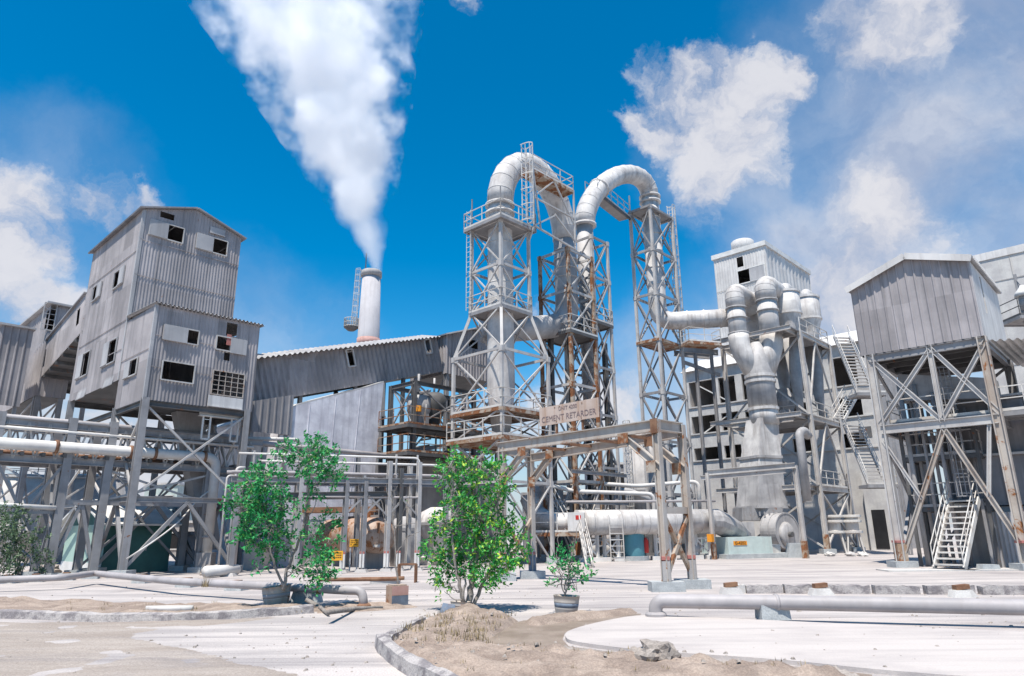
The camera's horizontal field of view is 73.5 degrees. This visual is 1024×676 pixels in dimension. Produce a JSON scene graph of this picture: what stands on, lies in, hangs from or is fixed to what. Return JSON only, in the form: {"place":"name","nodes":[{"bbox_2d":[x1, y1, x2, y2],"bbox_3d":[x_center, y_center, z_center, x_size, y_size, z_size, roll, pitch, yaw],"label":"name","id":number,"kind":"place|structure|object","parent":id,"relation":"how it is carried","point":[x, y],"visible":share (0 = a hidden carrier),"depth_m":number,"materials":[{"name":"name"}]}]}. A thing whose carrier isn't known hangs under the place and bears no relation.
{"place":"outdoors","nodes":[
{"label":"outdoors","id":0,"kind":"place"},
{"bbox_2d":[0,617,297,675],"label":"dirt road","id":1,"kind":"structure","parent":0,"point":[34,653],"depth_m":10.28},
{"bbox_2d":[316,503,395,568],"bbox_3d":[-8.263,10.447,36.296,1.786,3.195,6.986,12,-20,-37],"label":"storage tank","id":2,"kind":"object","parent":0,"point":[374,541],"visible":0.48,"depth_m":34.62,"materials":[{"name":"beige metal"}]},
{"bbox_2d":[0,527,1023,675],"bbox_3d":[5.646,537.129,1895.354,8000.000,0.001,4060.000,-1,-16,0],"label":"ground","id":3,"kind":"structure","parent":0,"point":[610,581],"depth_m":18.55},
{"bbox_2d":[0,500,25,575],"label":"shrub","id":4,"kind":"object","parent":3,"relation":"on","point":[3,522],"visible":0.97,"depth_m":26.53,"materials":[{"name":"green plant"}]},
{"bbox_2d":[0,322,36,494],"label":"ribbed lean to","id":5,"kind":"object","parent":3,"relation":"on","point":[15,342],"visible":1,"depth_m":41.85,"materials":[{"name":"grey metal"}]},
{"bbox_2d":[0,502,51,575],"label":"shrub","id":6,"kind":"object","parent":3,"relation":"on","point":[18,569],"visible":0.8,"depth_m":27.16,"materials":[{"name":"green plant"}]},
{"bbox_2d":[0,301,72,564],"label":"ribbed shed","id":7,"kind":"structure","parent":3,"relation":"on","point":[46,318],"depth_m":46.13,"materials":[{"name":"metal"}]},
{"bbox_2d":[0,468,86,560],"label":"storage tank","id":8,"kind":"object","parent":3,"relation":"on","point":[33,481],"visible":0.13,"depth_m":51.41,"materials":[{"name":"metal"}]},
{"bbox_2d":[3,292,115,565],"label":"conveyor gallery","id":9,"kind":"object","parent":3,"relation":"on","point":[62,337],"visible":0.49,"depth_m":43.68,"materials":[{"name":"metal"}]},
{"bbox_2d":[61,470,129,560],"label":"storage tank","id":10,"kind":"object","parent":3,"relation":"on","point":[79,481],"visible":0.09,"depth_m":49.03,"materials":[{"name":"grey metal"}]},
{"bbox_2d":[0,437,220,566],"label":"pipe","id":11,"kind":"object","parent":3,"relation":"on","point":[206,556],"visible":0.88,"depth_m":31.66,"materials":[{"name":"metal"}]},
{"bbox_2d":[60,499,181,572],"bbox_3d":[-20.476,10.201,35.560,7.600,3.515,3.786,-15,-21,41],"label":"green hut","id":12,"kind":"object","parent":3,"relation":"on","point":[153,557],"visible":0.28,"depth_m":33.72,"materials":[{"name":"metal"}]},
{"bbox_2d":[127,529,149,572],"bbox_3d":[-18.053,10.280,33.145,0.070,2.000,0.900,-15,-21,41],"label":"door","id":13,"kind":"structure","parent":12,"relation":"in","point":[139,537],"depth_m":33.18,"materials":[{"name":"metal"}]},
{"bbox_2d":[0,411,263,575],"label":"pipe rack","id":14,"kind":"object","parent":3,"relation":"on","point":[64,464],"visible":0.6,"depth_m":30.48,"materials":[{"name":"grey metal"}]},
{"bbox_2d":[7,414,239,437],"bbox_3d":[-18.388,4.073,31.592,0.260,0.247,12.713,-15,-21,41],"label":"pipe","id":15,"kind":"object","parent":14,"relation":"on","point":[94,423],"depth_m":31.27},
{"bbox_2d":[0,425,253,448],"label":"pipe","id":16,"kind":"object","parent":14,"relation":"on","point":[105,435],"visible":1,"depth_m":30.66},
{"bbox_2d":[41,206,264,578],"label":"transfer tower","id":17,"kind":"structure","parent":3,"relation":"on","point":[160,298],"depth_m":35.20,"materials":[{"name":"metal"}]},
{"bbox_2d":[148,218,184,243],"bbox_3d":[-18.537,-5.736,36.873,0.105,0.935,1.788,-15,-21,41],"label":"window frame","id":18,"kind":"structure","parent":17,"relation":"in","point":[157,228],"depth_m":36.63,"materials":[{"name":"metal"}]},
{"bbox_2d":[162,324,199,345],"bbox_3d":[-15.663,-0.147,32.526,0.115,0.761,1.669,-15,-21,41],"label":"window frame","id":19,"kind":"structure","parent":17,"relation":"in","point":[173,333],"depth_m":32.35,"materials":[{"name":"metal"}]},
{"bbox_2d":[195,232,228,256],"bbox_3d":[-16.850,-5.253,38.574,0.105,0.944,1.777,-15,-21,41],"label":"window frame","id":20,"kind":"structure","parent":17,"relation":"in","point":[204,242],"depth_m":38.32,"materials":[{"name":"metal"}]},
{"bbox_2d":[215,335,247,355],"bbox_3d":[-13.979,0.365,34.216,0.115,0.798,1.589,-15,-21,41],"label":"window frame","id":21,"kind":"structure","parent":17,"relation":"in","point":[238,346],"depth_m":34.37,"materials":[{"name":"metal"}]},
{"bbox_2d":[0,604,313,621],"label":"kerb","id":22,"kind":"structure","parent":3,"relation":"on","point":[83,616],"depth_m":14.38,"materials":[{"name":"concrete"}]},
{"bbox_2d":[0,570,370,605],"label":"ground pipe","id":23,"kind":"object","parent":3,"relation":"on","point":[360,592],"visible":0.95,"depth_m":19.86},
{"bbox_2d":[0,596,416,613],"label":"earth verge","id":24,"kind":"structure","parent":3,"relation":"on","point":[30,603],"depth_m":16.53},
{"bbox_2d":[262,584,290,604],"bbox_3d":[-5.906,6.443,17.129,0.719,0.546,0.718,-1,-16,0],"label":"barrel pot","id":25,"kind":"object","parent":24,"relation":"on","point":[273,595],"visible":0.87,"depth_m":16.88,"materials":[{"name":"grey metal"}]},
{"bbox_2d":[218,430,349,596],"bbox_3d":[-5.557,4.230,16.914,3.141,4.007,1.640,-1,-16,0],"label":"potted tree","id":26,"kind":"object","parent":25,"relation":"in","point":[264,515],"visible":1,"depth_m":16.77,"materials":[{"name":"green plant"}]},
{"bbox_2d":[66,574,805,670],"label":"dry grass","id":27,"kind":"structure","parent":24,"relation":"on","point":[419,627],"depth_m":11.34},
{"bbox_2d":[201,564,240,576],"bbox_3d":[-12.232,9.795,28.886,0.440,0.440,1.668,-8,-17,25],"label":"pipe stub","id":28,"kind":"object","parent":3,"relation":"on","point":[216,570],"visible":0.94,"depth_m":28.61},
{"bbox_2d":[240,542,272,569],"bbox_3d":[-12.947,11.049,34.846,1.323,1.342,1.300,-1,-16,0],"label":"equipment cabinet","id":29,"kind":"object","parent":3,"relation":"on","point":[247,563],"visible":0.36,"depth_m":34.34,"materials":[{"name":"metal"}]},
{"bbox_2d":[236,395,293,566],"bbox_3d":[-13.518,7.652,37.786,0.300,9.491,2.425,-15,-21,41],"label":"ribbed apron","id":30,"kind":"object","parent":3,"relation":"on","point":[273,415],"visible":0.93,"depth_m":38.49,"materials":[{"name":"grey metal"}]},
{"bbox_2d":[212,381,385,566],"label":"clad hall","id":31,"kind":"structure","parent":3,"relation":"on","point":[347,419],"depth_m":41.59,"materials":[{"name":"metal"}]},
{"bbox_2d":[220,450,451,576],"bbox_3d":[-7.993,8.222,32.398,10.212,5.392,2.740,5,-17,-20],"label":"pipe rack","id":32,"kind":"object","parent":3,"relation":"on","point":[418,482],"visible":0.66,"depth_m":32.07,"materials":[{"name":"grey metal"}]},
{"bbox_2d":[253,335,442,462],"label":"conveyor gallery","id":33,"kind":"object","parent":3,"relation":"on","point":[299,374],"visible":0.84,"depth_m":44.05,"materials":[{"name":"metal"}]},
{"bbox_2d":[344,253,381,341],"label":"chimney stack","id":34,"kind":"object","parent":3,"relation":"on","point":[366,324],"visible":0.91,"depth_m":95.90,"materials":[{"name":"concrete"}]},
{"bbox_2d":[386,584,408,604],"bbox_3d":[-2.810,6.281,16.768,0.420,0.485,0.426,8,-18,-29],"label":"square pot","id":35,"kind":"object","parent":3,"relation":"on","point":[396,593],"visible":0.84,"depth_m":16.61,"materials":[{"name":"pink paint"}]},
{"bbox_2d":[390,516,414,566],"bbox_3d":[-5.784,10.930,36.936,1.545,2.563,1.545,-1,-16,0],"label":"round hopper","id":36,"kind":"object","parent":3,"relation":"on","point":[392,553],"visible":0.27,"depth_m":36.32,"materials":[{"name":"grey metal"}]},
{"bbox_2d":[374,633,458,675],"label":"kerb","id":37,"kind":"structure","parent":3,"relation":"on","point":[389,650],"depth_m":8.73,"materials":[{"name":"concrete"}]},
{"bbox_2d":[377,374,483,559],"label":"process tower","id":38,"kind":"structure","parent":3,"relation":"on","point":[426,409],"depth_m":42.97,"materials":[{"name":"metal"}]},
{"bbox_2d":[254,441,393,458],"bbox_3d":[-10.843,6.310,38.871,0.280,0.366,11.302,-15,-21,41],"label":"pipe","id":39,"kind":"object","parent":38,"relation":"attached to","point":[342,451],"visible":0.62,"depth_m":39.79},
{"bbox_2d":[421,507,458,564],"bbox_3d":[-4.080,10.819,37.482,2.400,3.038,2.382,-1,-16,0],"label":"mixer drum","id":40,"kind":"object","parent":3,"relation":"on","point":[425,524],"visible":0.38,"depth_m":36.86,"materials":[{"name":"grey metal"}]},
{"bbox_2d":[375,459,507,558],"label":"machinery house","id":41,"kind":"structure","parent":3,"relation":"on","point":[431,497],"depth_m":45.16,"materials":[{"name":"metal"}]},
{"bbox_2d":[409,327,497,460],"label":"head house","id":42,"kind":"structure","parent":3,"relation":"on","point":[448,343],"depth_m":51.43,"materials":[{"name":"metal"}]},
{"bbox_2d":[450,600,470,607],"bbox_3d":[-1.130,5.910,15.021,0.454,0.290,0.451,-1,-16,0],"label":"barrel pot","id":43,"kind":"object","parent":3,"relation":"on","point":[456,603],"visible":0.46,"depth_m":14.86,"materials":[{"name":"metal"}]},
{"bbox_2d":[416,442,533,604],"bbox_3d":[-0.836,4.247,15.696,2.722,3.853,1.557,-1,-16,0],"label":"potted tree","id":44,"kind":"object","parent":43,"relation":"in","point":[493,561],"visible":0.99,"depth_m":15.63,"materials":[{"name":"green plant"}]},
{"bbox_2d":[446,186,559,566],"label":"duct tower","id":45,"kind":"structure","parent":3,"relation":"on","point":[521,230],"depth_m":40.55,"materials":[{"name":"metal"}]},
{"bbox_2d":[478,152,578,445],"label":"process duct","id":46,"kind":"object","parent":45,"relation":"attached to","point":[506,176],"visible":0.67,"depth_m":43.49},
{"bbox_2d":[520,141,575,249],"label":"service truss","id":47,"kind":"object","parent":46,"relation":"attached to","point":[543,180],"visible":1,"depth_m":44.71,"materials":[{"name":"grey metal"}]},
{"bbox_2d":[25,587,1023,672],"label":"gravel","id":48,"kind":"structure","parent":3,"relation":"on","point":[536,643],"depth_m":10.63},
{"bbox_2d":[535,512,587,562],"bbox_3d":[2.545,11.366,39.075,3.270,2.718,1.570,-1,-16,0],"label":"stair landing","id":49,"kind":"object","parent":3,"relation":"on","point":[573,519],"visible":0.48,"depth_m":38.51,"materials":[{"name":"white metal"}]},
{"bbox_2d":[537,465,566,529],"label":"staircase","id":50,"kind":"structure","parent":49,"relation":"on","point":[543,489],"depth_m":40.82,"materials":[{"name":"grey metal"}]},
{"bbox_2d":[554,500,715,502],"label":"pipe","id":51,"kind":"object","parent":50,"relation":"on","point":[625,501],"visible":0.72,"depth_m":41.65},
{"bbox_2d":[553,594,579,612],"bbox_3d":[1.157,5.649,14.459,0.575,0.446,0.571,-1,-16,0],"label":"bucket pot","id":52,"kind":"object","parent":3,"relation":"on","point":[567,603],"visible":0.92,"depth_m":14.27,"materials":[{"name":"beige metal"}]},
{"bbox_2d":[544,523,597,596],"bbox_3d":[1.242,4.842,14.910,1.184,1.571,1.147,-1,-16,0],"label":"potted tree","id":53,"kind":"object","parent":52,"relation":"in","point":[574,569],"visible":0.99,"depth_m":14.73,"materials":[{"name":"green plant"}]},
{"bbox_2d":[525,608,636,625],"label":"gutter bank","id":54,"kind":"structure","parent":3,"relation":"on","point":[560,617],"depth_m":13.69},
{"bbox_2d":[537,246,627,560],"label":"duct tower","id":55,"kind":"structure","parent":3,"relation":"on","point":[569,338],"depth_m":45.32,"materials":[{"name":"grey metal"}]},
{"bbox_2d":[537,480,655,552],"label":"pipe","id":56,"kind":"object","parent":55,"relation":"attached to","point":[608,492],"visible":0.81,"depth_m":42.28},
{"bbox_2d":[579,515,593,567],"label":"staircase","id":57,"kind":"structure","parent":3,"relation":"on","point":[585,542],"depth_m":35.28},
{"bbox_2d":[574,234,622,555],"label":"duct tower","id":58,"kind":"structure","parent":3,"relation":"on","point":[604,325],"depth_m":47.43,"materials":[{"name":"metal"}]},
{"bbox_2d":[580,480,701,508],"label":"pipe","id":59,"kind":"object","parent":58,"relation":"attached to","point":[698,486],"visible":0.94,"depth_m":43.97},
{"bbox_2d":[493,418,711,591],"bbox_3d":[2.620,5.811,23.524,2.734,5.052,8.325,14,-21,-41],"label":"sign portal","id":60,"kind":"object","parent":3,"relation":"on","point":[657,431],"visible":0.9,"depth_m":21.76,"materials":[{"name":"beige metal"}]},
{"bbox_2d":[539,397,598,433],"bbox_3d":[1.976,2.867,23.806,0.122,1.222,2.769,14,-21,-41],"label":"yard sign","id":61,"kind":"object","parent":60,"relation":"on","point":[581,410],"visible":1,"depth_m":23.78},
{"bbox_2d":[394,603,845,675],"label":"earth island","id":62,"kind":"structure","parent":3,"relation":"on","point":[485,659],"depth_m":8.65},
{"bbox_2d":[634,639,680,661],"bbox_3d":[1.870,4.106,8.870,0.522,0.384,0.538,8,-18,-29],"label":"rubble lump","id":63,"kind":"object","parent":62,"relation":"on","point":[654,650],"visible":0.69,"depth_m":8.75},
{"bbox_2d":[536,533,715,556],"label":"wall","id":64,"kind":"structure","parent":3,"relation":"on","point":[650,553],"depth_m":47.89,"materials":[{"name":"metal"}]},
{"bbox_2d":[520,493,750,561],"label":"horizontal duct","id":65,"kind":"object","parent":3,"relation":"on","point":[604,523],"visible":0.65,"depth_m":40.20,"materials":[{"name":"white metal"}]},
{"bbox_2d":[621,534,649,560],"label":"teal tank","id":66,"kind":"object","parent":3,"relation":"on","point":[634,547],"visible":0.59,"depth_m":40.19,"materials":[{"name":"metal"}]},
{"bbox_2d":[622,420,668,509],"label":"round silo","id":67,"kind":"object","parent":3,"relation":"on","point":[633,463],"visible":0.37,"depth_m":59.40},
{"bbox_2d":[628,196,696,508],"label":"duct tower","id":68,"kind":"structure","parent":3,"relation":"on","point":[659,344],"depth_m":54.36,"materials":[{"name":"metal"}]},
{"bbox_2d":[585,178,630,220],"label":"walkway bridge","id":69,"kind":"structure","parent":68,"relation":"attached to","point":[612,208],"depth_m":54.96,"materials":[{"name":"grey metal"}]},
{"bbox_2d":[575,165,727,425],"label":"process duct","id":70,"kind":"object","parent":68,"relation":"attached to","point":[594,195],"visible":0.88,"depth_m":53.91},
{"bbox_2d":[680,326,721,348],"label":"duct platform","id":71,"kind":"structure","parent":70,"relation":"attached to","point":[700,344],"depth_m":51.36,"materials":[{"name":"grey metal"}]},
{"bbox_2d":[487,613,871,675],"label":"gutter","id":72,"kind":"object","parent":3,"relation":"on","point":[525,633],"visible":0.33,"depth_m":11.89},
{"bbox_2d":[674,347,727,512],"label":"support trestle","id":73,"kind":"structure","parent":3,"relation":"on","point":[696,353],"depth_m":54.20,"materials":[{"name":"grey metal"}]},
{"bbox_2d":[699,536,787,558],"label":"fan plinth","id":74,"kind":"structure","parent":3,"relation":"on","point":[750,547],"depth_m":41.78,"materials":[{"name":"concrete"}]},
{"bbox_2d":[700,462,808,559],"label":"pipe portal","id":75,"kind":"object","parent":3,"relation":"on","point":[735,472],"visible":1,"depth_m":41.96,"materials":[{"name":"metal"}]},
{"bbox_2d":[745,584,783,593],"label":"kerb block","id":76,"kind":"structure","parent":3,"relation":"on","point":[765,589],"depth_m":18.82,"materials":[{"name":"concrete"}]},
{"bbox_2d":[732,404,800,551],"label":"blower fan","id":77,"kind":"object","parent":3,"relation":"on","point":[761,499],"visible":0.83,"depth_m":48.48},
{"bbox_2d":[795,427,812,500],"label":"vent pipe","id":78,"kind":"object","parent":77,"relation":"attached to","point":[801,433],"visible":1,"depth_m":46.74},
{"bbox_2d":[755,605,791,619],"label":"pipe block","id":79,"kind":"structure","parent":3,"relation":"on","point":[765,613],"depth_m":13.05,"materials":[{"name":"concrete"}]},
{"bbox_2d":[710,317,865,553],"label":"cyclone tower","id":80,"kind":"structure","parent":3,"relation":"on","point":[792,422],"depth_m":52.55,"materials":[{"name":"metal"}]},
{"bbox_2d":[725,276,785,411],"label":"forked duct","id":81,"kind":"object","parent":80,"relation":"attached to","point":[757,362],"visible":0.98,"depth_m":51.86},
{"bbox_2d":[776,352,789,389],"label":"cyclone","id":82,"kind":"object","parent":80,"relation":"on","point":[783,376],"depth_m":57.88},
{"bbox_2d":[777,283,803,411],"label":"cyclone","id":83,"kind":"object","parent":80,"relation":"on","point":[790,312],"visible":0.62,"depth_m":53.74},
{"bbox_2d":[776,388,794,412],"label":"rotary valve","id":84,"kind":"object","parent":83,"relation":"attached to","point":[782,400],"visible":0.45,"depth_m":53.48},
{"bbox_2d":[799,289,824,416],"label":"cyclone","id":85,"kind":"object","parent":80,"relation":"on","point":[810,305],"visible":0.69,"depth_m":56.56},
{"bbox_2d":[832,385,856,421],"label":"staircase","id":86,"kind":"structure","parent":80,"relation":"on","point":[844,418],"depth_m":50.85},
{"bbox_2d":[565,615,1023,675],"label":"concrete slab","id":87,"kind":"structure","parent":3,"relation":"on","point":[971,652],"depth_m":10.27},
{"bbox_2d":[645,594,1023,616],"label":"ground pipe","id":88,"kind":"object","parent":3,"relation":"on","point":[979,606],"visible":0.94,"depth_m":12.76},
{"bbox_2d":[826,515,847,552],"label":"screen feeder","id":89,"kind":"object","parent":3,"relation":"on","point":[834,522],"visible":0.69,"depth_m":49.20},
{"bbox_2d":[825,584,870,593],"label":"kerb block","id":90,"kind":"structure","parent":3,"relation":"on","point":[849,589],"depth_m":18.43,"materials":[{"name":"concrete"}]},
{"bbox_2d":[842,515,865,551],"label":"screen feeder","id":91,"kind":"object","parent":3,"relation":"on","point":[851,524],"visible":0.82,"depth_m":49.21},
{"bbox_2d":[848,377,912,554],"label":"stair landing","id":92,"kind":"object","parent":3,"relation":"on","point":[862,395],"visible":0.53,"depth_m":46.95,"materials":[{"name":"grey metal"}]},
{"bbox_2d":[832,325,868,392],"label":"staircase","id":93,"kind":"structure","parent":92,"relation":"on","point":[842,355],"depth_m":50.78,"materials":[{"name":"metal"}]},
{"bbox_2d":[858,468,909,554],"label":"stair landing","id":94,"kind":"object","parent":3,"relation":"on","point":[878,485],"visible":0.63,"depth_m":45.51,"materials":[{"name":"grey metal"}]},
{"bbox_2d":[871,584,920,593],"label":"kerb block","id":95,"kind":"structure","parent":3,"relation":"on","point":[891,589],"depth_m":18.22,"materials":[{"name":"concrete"}]},
{"bbox_2d":[844,253,1023,570],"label":"elevated shed","id":96,"kind":"structure","parent":3,"relation":"on","point":[915,314],"depth_m":31.64,"materials":[{"name":"metal"}]},
{"bbox_2d":[876,568,1018,571],"bbox_3d":[17.926,9.482,28.033,5.560,0.070,1.203,-1,-16,2],"label":"concrete pad","id":97,"kind":"object","parent":3,"relation":"on","point":[929,569],"visible":0.75,"depth_m":27.55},
{"bbox_2d":[896,366,1001,567],"bbox_3d":[20.058,5.985,31.809,3.140,8.770,3.105,-15,-21,41],"label":"riser bundle","id":98,"kind":"object","parent":3,"relation":"on","point":[913,459],"visible":0.56,"depth_m":31.45,"materials":[{"name":"grey metal"}]},
{"bbox_2d":[886,384,1023,423],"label":"shed walkway","id":99,"kind":"structure","parent":3,"relation":"on","point":[1013,413],"depth_m":30.46,"materials":[{"name":"grey metal"}]},
{"bbox_2d":[930,478,994,570],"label":"staircase","id":100,"kind":"structure","parent":3,"relation":"on","point":[972,524],"depth_m":29.46,"materials":[{"name":"metal"}]},
{"bbox_2d":[947,584,977,597],"bbox_3d":[11.360,6.391,17.327,0.640,0.330,0.350,-1,-16,0],"label":"stub support","id":101,"kind":"object","parent":3,"relation":"on","point":[958,591],"visible":0.89,"depth_m":17.21,"materials":[{"name":"concrete"}]},
{"bbox_2d":[930,392,1023,567],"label":"hopper house","id":102,"kind":"structure","parent":3,"relation":"on","point":[1008,549],"depth_m":30.89,"materials":[{"name":"metal"}]},
{"bbox_2d":[898,374,1001,403],"bbox_3d":[20.558,2.339,32.496,4.000,1.700,1.100,-15,-21,41],"label":"conveyor trough","id":103,"kind":"object","parent":102,"relation":"on","point":[924,385],"visible":0.57,"depth_m":32.15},
{"bbox_2d":[976,584,1023,594],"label":"kerb block","id":104,"kind":"structure","parent":3,"relation":"on","point":[989,589],"depth_m":17.75,"materials":[{"name":"concrete"}]},
{"bbox_2d":[0,0,1023,531],"label":"sky","id":105,"kind":"structure","parent":0,"point":[849,138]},
{"bbox_2d":[681,331,922,549],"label":"concrete building","id":106,"kind":"structure","parent":0,"point":[870,507],"depth_m":60.75,"materials":[{"name":"white concrete"}]},
{"bbox_2d":[711,238,811,354],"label":"white block","id":107,"kind":"structure","parent":106,"relation":"on","point":[747,263],"depth_m":86.73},
{"bbox_2d":[871,510,889,548],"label":"doorway","id":108,"kind":"structure","parent":106,"relation":"in","point":[878,516],"depth_m":54.42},
{"bbox_2d":[841,412,883,484],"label":"staircase","id":109,"kind":"structure","parent":0,"point":[852,444],"depth_m":48.87,"materials":[{"name":"metal"}]},
{"bbox_2d":[973,244,1023,393],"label":"block","id":110,"kind":"structure","parent":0,"point":[1001,267],"depth_m":61.70,"materials":[{"name":"metal"}]},
{"bbox_2d":[990,338,1023,366],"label":"canopy","id":111,"kind":"object","parent":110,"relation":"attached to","point":[1012,350],"visible":1,"depth_m":31.43,"materials":[{"name":"beige metal"}]},
{"bbox_2d":[1000,274,1023,326],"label":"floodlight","id":112,"kind":"object","parent":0,"point":[1016,320],"visible":0.84,"depth_m":41.72,"materials":[{"name":"grey metal"}]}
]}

